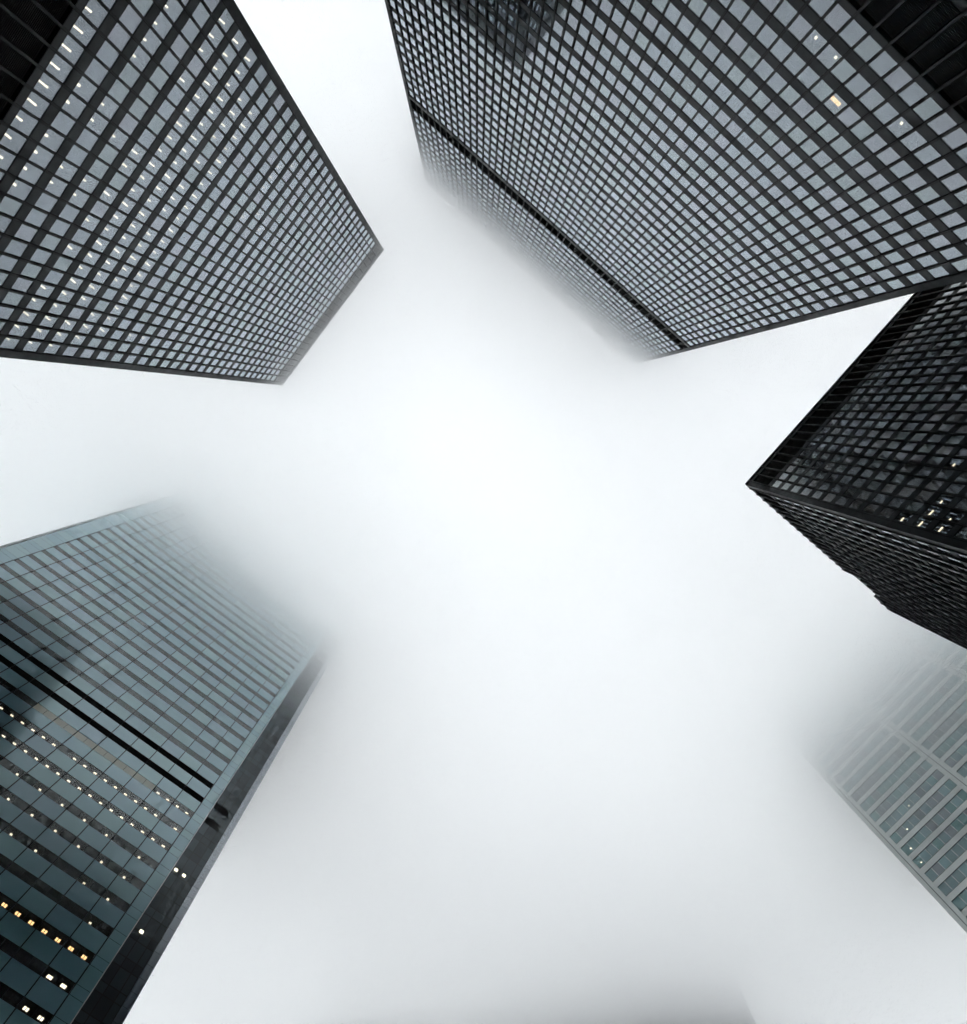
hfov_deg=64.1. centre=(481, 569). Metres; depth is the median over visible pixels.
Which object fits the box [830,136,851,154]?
window
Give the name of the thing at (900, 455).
window
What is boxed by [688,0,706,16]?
window
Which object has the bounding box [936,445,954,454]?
window
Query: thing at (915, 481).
window
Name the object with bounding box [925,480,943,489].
window
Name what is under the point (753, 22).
window
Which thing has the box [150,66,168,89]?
window
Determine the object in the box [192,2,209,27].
window
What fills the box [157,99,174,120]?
window
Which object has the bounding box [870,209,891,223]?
window
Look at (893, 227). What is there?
window
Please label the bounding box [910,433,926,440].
window
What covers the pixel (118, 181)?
window
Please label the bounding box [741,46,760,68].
window
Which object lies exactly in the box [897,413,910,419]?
window
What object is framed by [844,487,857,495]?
window
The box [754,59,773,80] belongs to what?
window
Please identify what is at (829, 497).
window
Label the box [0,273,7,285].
window
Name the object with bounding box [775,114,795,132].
window
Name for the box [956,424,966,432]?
window
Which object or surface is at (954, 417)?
window
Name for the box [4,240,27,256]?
window
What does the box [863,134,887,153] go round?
window
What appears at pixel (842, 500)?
window
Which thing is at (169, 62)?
window
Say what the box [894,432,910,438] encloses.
window
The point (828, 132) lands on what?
window
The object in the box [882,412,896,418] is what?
window
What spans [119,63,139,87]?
window
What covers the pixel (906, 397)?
window
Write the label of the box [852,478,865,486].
window
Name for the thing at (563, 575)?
sky
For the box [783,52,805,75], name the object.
window
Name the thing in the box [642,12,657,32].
window
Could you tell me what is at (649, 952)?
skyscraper
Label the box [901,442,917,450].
window
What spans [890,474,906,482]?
window
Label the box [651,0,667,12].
window
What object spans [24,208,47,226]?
window
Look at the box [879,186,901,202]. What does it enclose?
window
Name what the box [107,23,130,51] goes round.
window
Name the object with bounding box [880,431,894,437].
window
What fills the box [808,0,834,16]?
window
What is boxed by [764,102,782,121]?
window
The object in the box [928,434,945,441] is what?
window
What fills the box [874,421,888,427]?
window
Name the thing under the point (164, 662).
skyscraper
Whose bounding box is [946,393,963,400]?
window
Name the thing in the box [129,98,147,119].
window
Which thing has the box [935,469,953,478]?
window
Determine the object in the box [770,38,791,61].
window
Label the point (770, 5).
window
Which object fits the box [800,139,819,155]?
window
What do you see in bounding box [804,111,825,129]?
window
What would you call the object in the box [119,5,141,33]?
window
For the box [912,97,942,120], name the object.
window
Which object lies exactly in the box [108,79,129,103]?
window
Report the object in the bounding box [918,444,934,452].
window
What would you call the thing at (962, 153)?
window
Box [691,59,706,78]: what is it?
window
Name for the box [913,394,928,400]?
window
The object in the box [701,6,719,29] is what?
window
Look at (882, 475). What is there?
window
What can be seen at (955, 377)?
window
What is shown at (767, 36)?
window
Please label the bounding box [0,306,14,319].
window
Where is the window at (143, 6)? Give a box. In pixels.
[131,0,153,15]
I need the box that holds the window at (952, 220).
[940,212,965,228]
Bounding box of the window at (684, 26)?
[677,15,693,37]
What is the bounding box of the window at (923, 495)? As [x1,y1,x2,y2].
[914,490,933,500]
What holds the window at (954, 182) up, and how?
in the skyscraper at (632, 182)
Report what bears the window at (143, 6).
in the skyscraper at (176, 198)
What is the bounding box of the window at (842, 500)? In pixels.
[835,496,849,504]
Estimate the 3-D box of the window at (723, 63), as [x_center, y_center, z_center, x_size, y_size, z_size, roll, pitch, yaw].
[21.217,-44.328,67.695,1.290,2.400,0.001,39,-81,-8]
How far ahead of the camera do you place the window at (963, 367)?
93.87 m
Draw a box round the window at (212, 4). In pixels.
[204,0,219,11]
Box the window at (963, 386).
[955,383,966,390]
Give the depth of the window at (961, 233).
64.23 m
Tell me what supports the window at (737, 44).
in the skyscraper at (632, 182)
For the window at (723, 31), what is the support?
in the skyscraper at (632, 182)
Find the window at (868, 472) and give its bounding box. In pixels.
[860,469,875,476]
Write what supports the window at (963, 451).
in the skyscraper at (861, 472)
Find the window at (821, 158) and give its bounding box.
[812,150,831,167]
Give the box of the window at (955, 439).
[945,435,964,443]
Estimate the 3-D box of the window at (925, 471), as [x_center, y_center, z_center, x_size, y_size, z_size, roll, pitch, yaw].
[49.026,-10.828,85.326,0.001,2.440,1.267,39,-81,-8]
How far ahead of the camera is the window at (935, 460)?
85.14 m
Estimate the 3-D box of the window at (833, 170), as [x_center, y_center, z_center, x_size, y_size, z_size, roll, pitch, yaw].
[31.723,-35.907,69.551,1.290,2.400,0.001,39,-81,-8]
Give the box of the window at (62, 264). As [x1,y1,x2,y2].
[53,257,72,271]
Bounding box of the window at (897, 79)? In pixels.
[884,67,911,91]
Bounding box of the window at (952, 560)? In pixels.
[947,557,962,564]
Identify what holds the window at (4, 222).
in the skyscraper at (176, 198)
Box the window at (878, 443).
[871,440,885,446]
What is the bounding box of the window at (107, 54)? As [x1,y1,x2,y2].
[96,40,119,68]
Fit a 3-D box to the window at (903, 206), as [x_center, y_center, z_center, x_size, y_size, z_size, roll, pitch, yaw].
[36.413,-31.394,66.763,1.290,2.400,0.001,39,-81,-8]
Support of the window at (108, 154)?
in the skyscraper at (176, 198)
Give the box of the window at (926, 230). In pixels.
[916,223,938,237]
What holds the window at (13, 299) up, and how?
in the skyscraper at (176, 198)
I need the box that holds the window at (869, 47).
[854,35,881,61]
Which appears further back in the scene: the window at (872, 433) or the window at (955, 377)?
the window at (872, 433)
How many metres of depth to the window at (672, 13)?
66.86 m
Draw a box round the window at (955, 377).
[948,374,963,380]
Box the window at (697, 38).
[690,28,706,49]
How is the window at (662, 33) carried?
in the skyscraper at (632, 182)
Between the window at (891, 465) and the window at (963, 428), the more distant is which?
the window at (891, 465)
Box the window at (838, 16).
[824,4,850,31]
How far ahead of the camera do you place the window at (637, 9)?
70.08 m
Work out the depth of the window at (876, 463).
95.82 m
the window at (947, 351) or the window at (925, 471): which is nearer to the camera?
the window at (925, 471)
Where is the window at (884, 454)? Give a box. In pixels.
[878,450,892,458]
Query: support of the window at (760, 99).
in the skyscraper at (632, 182)
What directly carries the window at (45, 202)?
in the skyscraper at (176, 198)
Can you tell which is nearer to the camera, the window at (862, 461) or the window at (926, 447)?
the window at (926, 447)
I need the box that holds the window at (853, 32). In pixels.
[839,20,866,46]
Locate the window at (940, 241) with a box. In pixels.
[927,235,950,248]
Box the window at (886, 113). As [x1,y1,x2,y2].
[872,102,898,124]
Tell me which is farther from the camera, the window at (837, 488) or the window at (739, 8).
the window at (837, 488)
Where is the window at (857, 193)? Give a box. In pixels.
[847,186,867,201]
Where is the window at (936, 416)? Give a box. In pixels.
[929,413,945,420]
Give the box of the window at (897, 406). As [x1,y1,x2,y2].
[890,403,904,409]
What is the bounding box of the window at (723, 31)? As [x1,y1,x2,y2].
[714,20,733,42]
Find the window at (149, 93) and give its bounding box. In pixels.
[139,82,158,104]
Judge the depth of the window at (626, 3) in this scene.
70.50 m
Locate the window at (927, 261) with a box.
[916,255,938,267]
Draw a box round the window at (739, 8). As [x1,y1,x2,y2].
[728,0,749,21]
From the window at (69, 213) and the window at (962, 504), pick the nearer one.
the window at (69, 213)
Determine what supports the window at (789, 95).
in the skyscraper at (632, 182)
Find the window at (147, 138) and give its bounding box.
[138,129,155,148]
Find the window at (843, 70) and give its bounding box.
[831,59,855,82]
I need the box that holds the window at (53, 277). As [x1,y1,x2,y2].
[44,270,63,284]
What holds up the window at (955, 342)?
in the skyscraper at (861, 472)
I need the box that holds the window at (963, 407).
[955,403,966,410]
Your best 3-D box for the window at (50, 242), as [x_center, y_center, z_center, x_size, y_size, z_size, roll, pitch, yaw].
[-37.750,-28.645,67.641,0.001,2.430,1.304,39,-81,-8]
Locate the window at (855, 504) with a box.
[849,500,863,508]
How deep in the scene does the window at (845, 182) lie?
69.80 m
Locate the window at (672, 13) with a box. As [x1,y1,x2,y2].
[664,3,680,25]
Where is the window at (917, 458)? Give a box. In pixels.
[908,454,925,462]
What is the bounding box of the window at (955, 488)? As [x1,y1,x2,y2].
[944,483,965,493]
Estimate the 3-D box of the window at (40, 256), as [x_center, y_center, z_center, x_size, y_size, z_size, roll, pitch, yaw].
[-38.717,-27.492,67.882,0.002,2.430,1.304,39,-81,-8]
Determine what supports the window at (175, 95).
in the skyscraper at (176, 198)
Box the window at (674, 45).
[667,36,682,55]
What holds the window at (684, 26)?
in the skyscraper at (632, 182)
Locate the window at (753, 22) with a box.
[742,10,763,34]
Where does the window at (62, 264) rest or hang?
in the skyscraper at (176, 198)
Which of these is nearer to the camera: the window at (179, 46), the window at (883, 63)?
the window at (883, 63)
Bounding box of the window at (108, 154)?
[98,144,118,164]
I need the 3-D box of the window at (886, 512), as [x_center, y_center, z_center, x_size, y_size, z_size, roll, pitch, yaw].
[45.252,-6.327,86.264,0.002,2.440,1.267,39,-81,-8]
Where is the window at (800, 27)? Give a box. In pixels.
[788,15,811,40]
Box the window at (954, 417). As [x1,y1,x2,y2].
[946,413,963,420]
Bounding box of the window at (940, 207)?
[927,200,952,215]
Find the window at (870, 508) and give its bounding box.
[863,503,878,512]
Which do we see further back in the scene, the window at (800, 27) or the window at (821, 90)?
the window at (821, 90)
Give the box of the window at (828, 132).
[817,124,838,142]
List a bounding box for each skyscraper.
[0,0,383,385]
[0,487,358,1023]
[385,0,966,365]
[480,869,755,1023]
[738,572,966,932]
[745,280,966,648]
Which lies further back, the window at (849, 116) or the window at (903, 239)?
the window at (903, 239)
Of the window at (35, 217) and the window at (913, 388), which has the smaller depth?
the window at (35, 217)
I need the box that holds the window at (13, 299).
[2,292,23,305]
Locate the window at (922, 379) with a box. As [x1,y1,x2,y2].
[915,376,929,382]
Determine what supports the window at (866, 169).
in the skyscraper at (632, 182)
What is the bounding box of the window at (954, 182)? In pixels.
[941,173,966,191]
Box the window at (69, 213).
[59,204,79,222]
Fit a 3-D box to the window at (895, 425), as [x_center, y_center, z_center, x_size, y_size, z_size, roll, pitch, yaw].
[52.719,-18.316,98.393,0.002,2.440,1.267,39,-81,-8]
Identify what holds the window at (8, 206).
in the skyscraper at (176, 198)
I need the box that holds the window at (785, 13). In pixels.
[773,0,796,26]
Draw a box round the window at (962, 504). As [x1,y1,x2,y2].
[955,498,966,509]
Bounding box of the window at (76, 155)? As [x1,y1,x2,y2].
[66,145,87,166]
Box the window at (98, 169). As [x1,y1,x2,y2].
[88,159,108,178]
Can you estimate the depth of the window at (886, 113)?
58.52 m
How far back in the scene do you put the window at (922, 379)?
100.69 m
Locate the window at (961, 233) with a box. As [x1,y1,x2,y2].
[953,226,966,240]
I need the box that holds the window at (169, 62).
[160,50,178,74]
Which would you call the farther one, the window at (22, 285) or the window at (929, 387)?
the window at (929, 387)
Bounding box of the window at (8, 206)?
[0,196,21,216]
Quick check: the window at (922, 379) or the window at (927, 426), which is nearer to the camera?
the window at (927, 426)
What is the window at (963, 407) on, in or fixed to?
in the skyscraper at (861, 472)
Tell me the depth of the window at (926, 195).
63.19 m
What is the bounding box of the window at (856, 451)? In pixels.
[850,447,863,454]
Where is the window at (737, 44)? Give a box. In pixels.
[728,33,746,55]
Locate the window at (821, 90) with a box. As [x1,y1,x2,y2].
[810,80,832,101]
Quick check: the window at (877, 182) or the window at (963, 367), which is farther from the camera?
the window at (963, 367)
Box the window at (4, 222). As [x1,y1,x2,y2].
[0,215,11,232]
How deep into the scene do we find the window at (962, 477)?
78.80 m
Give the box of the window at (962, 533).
[955,527,966,539]
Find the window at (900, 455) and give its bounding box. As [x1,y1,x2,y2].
[893,452,908,460]
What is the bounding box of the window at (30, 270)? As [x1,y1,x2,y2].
[20,263,41,278]
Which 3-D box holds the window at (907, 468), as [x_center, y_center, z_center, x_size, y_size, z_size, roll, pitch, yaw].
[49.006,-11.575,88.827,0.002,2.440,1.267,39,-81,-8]
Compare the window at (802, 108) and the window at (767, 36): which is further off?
the window at (802, 108)
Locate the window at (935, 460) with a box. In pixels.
[926,456,944,464]
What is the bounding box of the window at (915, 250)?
[905,244,926,256]
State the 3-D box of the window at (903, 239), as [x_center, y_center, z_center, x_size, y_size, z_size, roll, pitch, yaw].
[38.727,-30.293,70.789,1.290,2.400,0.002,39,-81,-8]
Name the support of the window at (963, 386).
in the skyscraper at (861, 472)
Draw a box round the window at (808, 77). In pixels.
[797,66,819,88]
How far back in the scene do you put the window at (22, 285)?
68.38 m
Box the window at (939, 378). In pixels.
[931,375,945,381]
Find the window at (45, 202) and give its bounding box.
[34,193,57,212]
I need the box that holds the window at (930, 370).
[923,367,937,373]
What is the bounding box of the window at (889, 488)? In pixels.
[881,484,896,492]
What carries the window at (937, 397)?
in the skyscraper at (861, 472)
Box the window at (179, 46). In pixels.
[170,34,188,58]
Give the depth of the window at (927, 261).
71.22 m
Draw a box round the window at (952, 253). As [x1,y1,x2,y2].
[940,247,962,260]
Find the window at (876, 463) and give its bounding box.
[869,460,883,467]
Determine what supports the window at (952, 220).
in the skyscraper at (632, 182)
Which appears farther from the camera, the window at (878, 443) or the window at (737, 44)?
the window at (878, 443)
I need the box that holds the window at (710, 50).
[702,40,719,61]
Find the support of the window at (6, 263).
in the skyscraper at (176, 198)
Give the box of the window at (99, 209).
[90,201,108,217]
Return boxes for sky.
[0,0,966,1023]
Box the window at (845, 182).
[835,174,855,189]
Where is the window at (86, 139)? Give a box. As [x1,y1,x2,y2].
[76,129,97,150]
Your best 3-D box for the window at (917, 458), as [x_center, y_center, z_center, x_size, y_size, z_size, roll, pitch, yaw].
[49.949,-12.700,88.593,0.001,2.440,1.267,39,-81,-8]
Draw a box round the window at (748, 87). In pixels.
[739,78,757,97]
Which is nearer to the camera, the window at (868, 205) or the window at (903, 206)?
the window at (903, 206)
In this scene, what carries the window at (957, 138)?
in the skyscraper at (632, 182)
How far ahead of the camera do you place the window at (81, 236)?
71.05 m
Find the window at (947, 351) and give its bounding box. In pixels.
[939,348,954,355]
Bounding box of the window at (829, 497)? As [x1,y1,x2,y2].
[823,493,835,501]
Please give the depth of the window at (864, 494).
93.06 m
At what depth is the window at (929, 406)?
94.43 m
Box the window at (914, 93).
[898,82,927,106]
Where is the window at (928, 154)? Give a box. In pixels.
[913,145,940,164]
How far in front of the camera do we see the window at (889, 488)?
89.31 m
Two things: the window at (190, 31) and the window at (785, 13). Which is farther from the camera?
the window at (190, 31)
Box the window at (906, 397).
[899,394,912,400]
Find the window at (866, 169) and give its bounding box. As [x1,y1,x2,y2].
[855,161,876,178]
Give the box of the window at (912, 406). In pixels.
[905,403,920,409]
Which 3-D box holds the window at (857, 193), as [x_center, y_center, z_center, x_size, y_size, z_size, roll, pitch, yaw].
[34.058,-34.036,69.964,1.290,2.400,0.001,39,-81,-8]
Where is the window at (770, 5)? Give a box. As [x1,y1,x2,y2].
[759,0,779,11]
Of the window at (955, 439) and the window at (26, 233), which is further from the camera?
the window at (955, 439)
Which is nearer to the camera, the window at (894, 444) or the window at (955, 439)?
the window at (955, 439)
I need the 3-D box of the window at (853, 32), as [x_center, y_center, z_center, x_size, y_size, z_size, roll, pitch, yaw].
[25.970,-37.503,54.065,1.290,2.400,0.001,39,-81,-8]
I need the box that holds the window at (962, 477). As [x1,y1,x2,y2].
[955,472,966,481]
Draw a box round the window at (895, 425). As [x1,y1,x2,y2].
[889,422,902,428]
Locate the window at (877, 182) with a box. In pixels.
[867,174,889,190]
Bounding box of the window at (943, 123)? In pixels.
[927,112,957,135]
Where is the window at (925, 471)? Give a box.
[917,466,934,475]
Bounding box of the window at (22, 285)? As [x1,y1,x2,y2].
[11,278,32,292]
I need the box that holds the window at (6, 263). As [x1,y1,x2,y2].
[0,255,17,271]
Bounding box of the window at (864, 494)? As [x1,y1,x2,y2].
[857,490,872,499]
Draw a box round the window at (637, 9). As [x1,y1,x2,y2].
[630,0,644,20]
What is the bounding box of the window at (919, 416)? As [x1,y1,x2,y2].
[912,413,927,419]
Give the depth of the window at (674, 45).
70.71 m
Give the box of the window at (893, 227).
[882,221,903,234]
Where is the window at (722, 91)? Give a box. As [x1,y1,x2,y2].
[714,83,731,101]
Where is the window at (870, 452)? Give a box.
[863,449,877,456]
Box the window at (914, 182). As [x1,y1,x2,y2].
[902,173,926,190]
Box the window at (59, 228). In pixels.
[49,219,70,236]
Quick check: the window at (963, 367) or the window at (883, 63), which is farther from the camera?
the window at (963, 367)
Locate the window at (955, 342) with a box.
[948,339,962,346]
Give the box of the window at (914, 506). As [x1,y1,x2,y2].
[905,501,923,511]
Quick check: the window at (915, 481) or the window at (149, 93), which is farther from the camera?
the window at (915, 481)
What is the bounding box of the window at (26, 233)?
[14,224,37,241]
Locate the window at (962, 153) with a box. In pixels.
[956,147,966,163]
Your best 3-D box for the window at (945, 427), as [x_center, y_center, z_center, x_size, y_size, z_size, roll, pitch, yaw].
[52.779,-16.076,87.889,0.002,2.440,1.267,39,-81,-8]
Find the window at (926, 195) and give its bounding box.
[915,187,939,203]
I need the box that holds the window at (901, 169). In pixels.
[889,160,913,178]
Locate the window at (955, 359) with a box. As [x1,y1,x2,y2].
[947,356,963,363]
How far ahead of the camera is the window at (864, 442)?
102.37 m
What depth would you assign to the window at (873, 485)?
92.78 m
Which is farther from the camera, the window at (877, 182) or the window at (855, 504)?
the window at (855, 504)
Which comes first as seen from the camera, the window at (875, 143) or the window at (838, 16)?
the window at (838, 16)
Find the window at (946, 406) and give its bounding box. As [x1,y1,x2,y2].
[937,403,954,410]
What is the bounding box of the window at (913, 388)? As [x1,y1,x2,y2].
[907,385,921,391]
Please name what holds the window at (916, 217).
in the skyscraper at (632, 182)
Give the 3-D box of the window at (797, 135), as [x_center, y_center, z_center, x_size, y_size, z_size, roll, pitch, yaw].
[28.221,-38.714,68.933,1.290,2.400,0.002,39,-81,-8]
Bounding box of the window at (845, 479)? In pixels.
[839,476,852,483]
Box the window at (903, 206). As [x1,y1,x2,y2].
[891,199,913,213]
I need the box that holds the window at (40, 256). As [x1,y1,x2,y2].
[30,248,51,264]
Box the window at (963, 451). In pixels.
[956,447,966,456]
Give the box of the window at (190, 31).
[181,18,199,43]
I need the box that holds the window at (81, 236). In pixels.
[72,229,90,244]
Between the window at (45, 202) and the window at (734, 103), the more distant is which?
the window at (734, 103)
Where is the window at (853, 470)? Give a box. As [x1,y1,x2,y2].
[847,467,860,474]
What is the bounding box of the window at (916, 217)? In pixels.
[904,211,926,225]
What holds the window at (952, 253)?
in the skyscraper at (632, 182)
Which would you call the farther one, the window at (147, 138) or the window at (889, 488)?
the window at (889, 488)
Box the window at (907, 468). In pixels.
[899,464,916,472]
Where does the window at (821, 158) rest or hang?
in the skyscraper at (632, 182)
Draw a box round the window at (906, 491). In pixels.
[897,487,914,496]
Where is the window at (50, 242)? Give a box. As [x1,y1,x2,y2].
[39,234,60,250]
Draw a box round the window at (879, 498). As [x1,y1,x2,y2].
[872,493,887,503]
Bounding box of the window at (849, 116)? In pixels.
[837,107,860,127]
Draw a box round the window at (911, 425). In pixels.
[903,422,918,429]
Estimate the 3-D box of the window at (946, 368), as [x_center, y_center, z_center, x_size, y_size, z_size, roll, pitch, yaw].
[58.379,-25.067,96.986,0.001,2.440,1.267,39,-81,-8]
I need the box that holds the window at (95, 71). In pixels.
[85,59,108,85]
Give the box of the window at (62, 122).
[51,111,74,135]
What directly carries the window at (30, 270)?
in the skyscraper at (176, 198)
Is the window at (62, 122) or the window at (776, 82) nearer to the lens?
the window at (62, 122)
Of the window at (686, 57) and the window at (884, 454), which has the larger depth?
the window at (884, 454)
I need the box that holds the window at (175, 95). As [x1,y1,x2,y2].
[167,84,184,105]
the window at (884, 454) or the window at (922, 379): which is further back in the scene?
the window at (922, 379)
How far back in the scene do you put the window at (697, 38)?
67.29 m
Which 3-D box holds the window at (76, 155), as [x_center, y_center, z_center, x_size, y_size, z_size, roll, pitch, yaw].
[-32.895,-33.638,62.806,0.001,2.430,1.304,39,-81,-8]
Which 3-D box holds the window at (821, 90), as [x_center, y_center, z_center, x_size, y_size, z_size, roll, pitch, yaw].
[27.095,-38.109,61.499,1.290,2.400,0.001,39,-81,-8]
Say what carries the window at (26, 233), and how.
in the skyscraper at (176, 198)
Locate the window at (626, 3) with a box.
[618,0,631,8]
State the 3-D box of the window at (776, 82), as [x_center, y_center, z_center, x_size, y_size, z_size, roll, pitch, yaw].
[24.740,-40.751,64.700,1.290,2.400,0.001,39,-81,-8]
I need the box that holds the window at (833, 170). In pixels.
[824,162,843,178]
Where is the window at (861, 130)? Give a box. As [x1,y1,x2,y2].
[850,120,873,140]
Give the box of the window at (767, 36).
[756,24,777,48]
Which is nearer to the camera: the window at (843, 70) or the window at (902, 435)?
the window at (843, 70)
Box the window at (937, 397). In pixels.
[929,394,944,400]
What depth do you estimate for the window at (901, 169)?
62.74 m
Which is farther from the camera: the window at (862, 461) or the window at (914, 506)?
the window at (862, 461)
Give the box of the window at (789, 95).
[779,85,799,105]
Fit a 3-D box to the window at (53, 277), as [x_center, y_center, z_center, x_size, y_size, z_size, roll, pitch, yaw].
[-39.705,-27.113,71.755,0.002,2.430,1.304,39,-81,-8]
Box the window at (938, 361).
[931,358,945,364]
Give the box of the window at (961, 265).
[951,259,966,271]
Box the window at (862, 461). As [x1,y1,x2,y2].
[855,458,868,465]
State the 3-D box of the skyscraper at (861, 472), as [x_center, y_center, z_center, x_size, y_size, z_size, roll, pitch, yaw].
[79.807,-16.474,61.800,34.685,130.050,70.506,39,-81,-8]
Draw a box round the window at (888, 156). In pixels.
[876,147,900,165]
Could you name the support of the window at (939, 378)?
in the skyscraper at (861, 472)
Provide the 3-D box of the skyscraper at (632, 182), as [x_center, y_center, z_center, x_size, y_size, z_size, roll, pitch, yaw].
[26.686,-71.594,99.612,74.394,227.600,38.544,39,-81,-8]
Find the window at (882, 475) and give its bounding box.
[874,471,889,479]
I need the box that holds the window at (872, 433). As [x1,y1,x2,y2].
[867,430,879,436]
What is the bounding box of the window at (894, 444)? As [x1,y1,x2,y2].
[886,441,900,448]
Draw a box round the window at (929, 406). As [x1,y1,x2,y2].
[921,403,936,409]
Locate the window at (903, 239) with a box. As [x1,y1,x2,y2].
[893,232,914,245]
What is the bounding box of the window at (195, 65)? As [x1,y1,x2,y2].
[187,54,204,77]
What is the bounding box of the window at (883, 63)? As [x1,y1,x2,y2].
[869,51,896,76]
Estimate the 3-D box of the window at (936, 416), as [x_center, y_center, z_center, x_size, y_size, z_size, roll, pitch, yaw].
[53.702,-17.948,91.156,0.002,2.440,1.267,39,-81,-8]
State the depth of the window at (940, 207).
63.36 m
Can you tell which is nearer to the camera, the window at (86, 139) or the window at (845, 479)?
the window at (86, 139)
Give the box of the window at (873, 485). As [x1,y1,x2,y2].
[866,481,881,489]
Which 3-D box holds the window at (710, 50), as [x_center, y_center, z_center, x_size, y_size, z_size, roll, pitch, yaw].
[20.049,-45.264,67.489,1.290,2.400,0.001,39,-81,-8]
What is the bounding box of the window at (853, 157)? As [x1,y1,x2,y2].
[842,149,864,166]
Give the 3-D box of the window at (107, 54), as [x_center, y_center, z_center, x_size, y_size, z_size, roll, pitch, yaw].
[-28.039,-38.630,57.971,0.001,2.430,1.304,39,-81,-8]
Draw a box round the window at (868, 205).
[859,198,879,212]
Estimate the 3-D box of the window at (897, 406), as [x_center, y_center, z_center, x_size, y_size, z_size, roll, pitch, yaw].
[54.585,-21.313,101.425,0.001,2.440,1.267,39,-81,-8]
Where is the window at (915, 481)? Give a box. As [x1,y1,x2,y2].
[906,477,924,486]
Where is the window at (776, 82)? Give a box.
[766,72,786,92]
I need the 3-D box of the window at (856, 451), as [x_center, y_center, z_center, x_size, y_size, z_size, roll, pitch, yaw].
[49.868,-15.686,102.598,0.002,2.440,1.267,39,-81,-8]
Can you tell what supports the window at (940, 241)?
in the skyscraper at (632, 182)
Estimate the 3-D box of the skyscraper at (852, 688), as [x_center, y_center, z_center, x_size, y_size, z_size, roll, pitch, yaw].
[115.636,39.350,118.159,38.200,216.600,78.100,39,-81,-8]
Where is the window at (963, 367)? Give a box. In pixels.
[956,365,966,371]
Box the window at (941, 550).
[936,547,952,555]
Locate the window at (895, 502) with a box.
[888,497,905,506]
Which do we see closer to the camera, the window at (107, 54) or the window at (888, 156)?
the window at (107, 54)
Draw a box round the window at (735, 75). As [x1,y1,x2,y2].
[727,66,744,85]
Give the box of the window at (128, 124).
[119,113,137,134]
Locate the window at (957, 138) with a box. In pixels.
[941,128,966,149]
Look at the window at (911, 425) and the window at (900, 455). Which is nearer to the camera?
the window at (900, 455)
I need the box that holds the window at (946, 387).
[938,384,954,390]
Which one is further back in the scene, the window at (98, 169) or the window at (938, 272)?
the window at (938, 272)
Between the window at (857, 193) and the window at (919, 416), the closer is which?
the window at (857, 193)
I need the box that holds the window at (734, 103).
[726,95,743,112]
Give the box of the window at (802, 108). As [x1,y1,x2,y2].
[792,98,813,117]
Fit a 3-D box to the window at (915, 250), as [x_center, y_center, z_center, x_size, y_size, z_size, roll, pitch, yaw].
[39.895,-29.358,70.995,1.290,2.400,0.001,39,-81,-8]
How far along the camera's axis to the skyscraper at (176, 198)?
77.78 m
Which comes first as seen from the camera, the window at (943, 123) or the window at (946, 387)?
the window at (943, 123)
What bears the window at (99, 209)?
in the skyscraper at (176, 198)
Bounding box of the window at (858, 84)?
[845,74,870,96]
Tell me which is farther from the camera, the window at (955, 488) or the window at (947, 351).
the window at (947, 351)
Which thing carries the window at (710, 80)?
in the skyscraper at (632, 182)
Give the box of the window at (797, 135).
[788,126,807,144]
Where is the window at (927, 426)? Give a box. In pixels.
[919,423,936,430]
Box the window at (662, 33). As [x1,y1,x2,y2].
[655,24,670,44]
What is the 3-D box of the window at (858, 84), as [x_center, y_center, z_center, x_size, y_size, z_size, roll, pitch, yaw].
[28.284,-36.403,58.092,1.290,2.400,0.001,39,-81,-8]
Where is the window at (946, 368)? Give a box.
[939,365,954,372]
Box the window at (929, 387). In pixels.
[922,384,937,391]
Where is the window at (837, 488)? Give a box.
[831,484,844,492]
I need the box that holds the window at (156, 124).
[147,114,165,134]
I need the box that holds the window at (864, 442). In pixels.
[858,439,871,445]
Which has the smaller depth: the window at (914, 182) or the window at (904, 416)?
the window at (914, 182)
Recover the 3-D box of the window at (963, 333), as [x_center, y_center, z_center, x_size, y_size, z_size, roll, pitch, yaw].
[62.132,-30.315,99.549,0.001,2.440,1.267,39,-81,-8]
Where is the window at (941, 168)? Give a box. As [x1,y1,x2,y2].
[928,159,954,177]
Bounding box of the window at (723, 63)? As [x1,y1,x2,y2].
[714,53,732,73]
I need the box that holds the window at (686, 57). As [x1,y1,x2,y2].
[679,48,694,67]
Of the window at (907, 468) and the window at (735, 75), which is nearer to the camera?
the window at (735, 75)
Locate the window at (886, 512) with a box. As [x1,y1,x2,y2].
[878,507,894,517]
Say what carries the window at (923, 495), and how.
in the skyscraper at (861, 472)
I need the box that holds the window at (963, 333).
[957,330,966,336]
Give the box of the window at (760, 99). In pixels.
[752,90,770,109]
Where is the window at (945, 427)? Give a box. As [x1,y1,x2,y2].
[937,424,954,431]
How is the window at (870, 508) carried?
in the skyscraper at (861, 472)
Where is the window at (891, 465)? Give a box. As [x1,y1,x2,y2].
[884,462,899,469]
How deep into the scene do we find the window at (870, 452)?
99.08 m
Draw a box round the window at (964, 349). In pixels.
[956,347,966,353]
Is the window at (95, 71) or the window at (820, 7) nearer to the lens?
the window at (820, 7)
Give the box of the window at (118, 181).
[109,172,127,190]
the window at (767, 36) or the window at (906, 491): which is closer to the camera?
the window at (767, 36)
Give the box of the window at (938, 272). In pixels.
[927,266,949,278]
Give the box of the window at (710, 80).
[703,71,718,90]

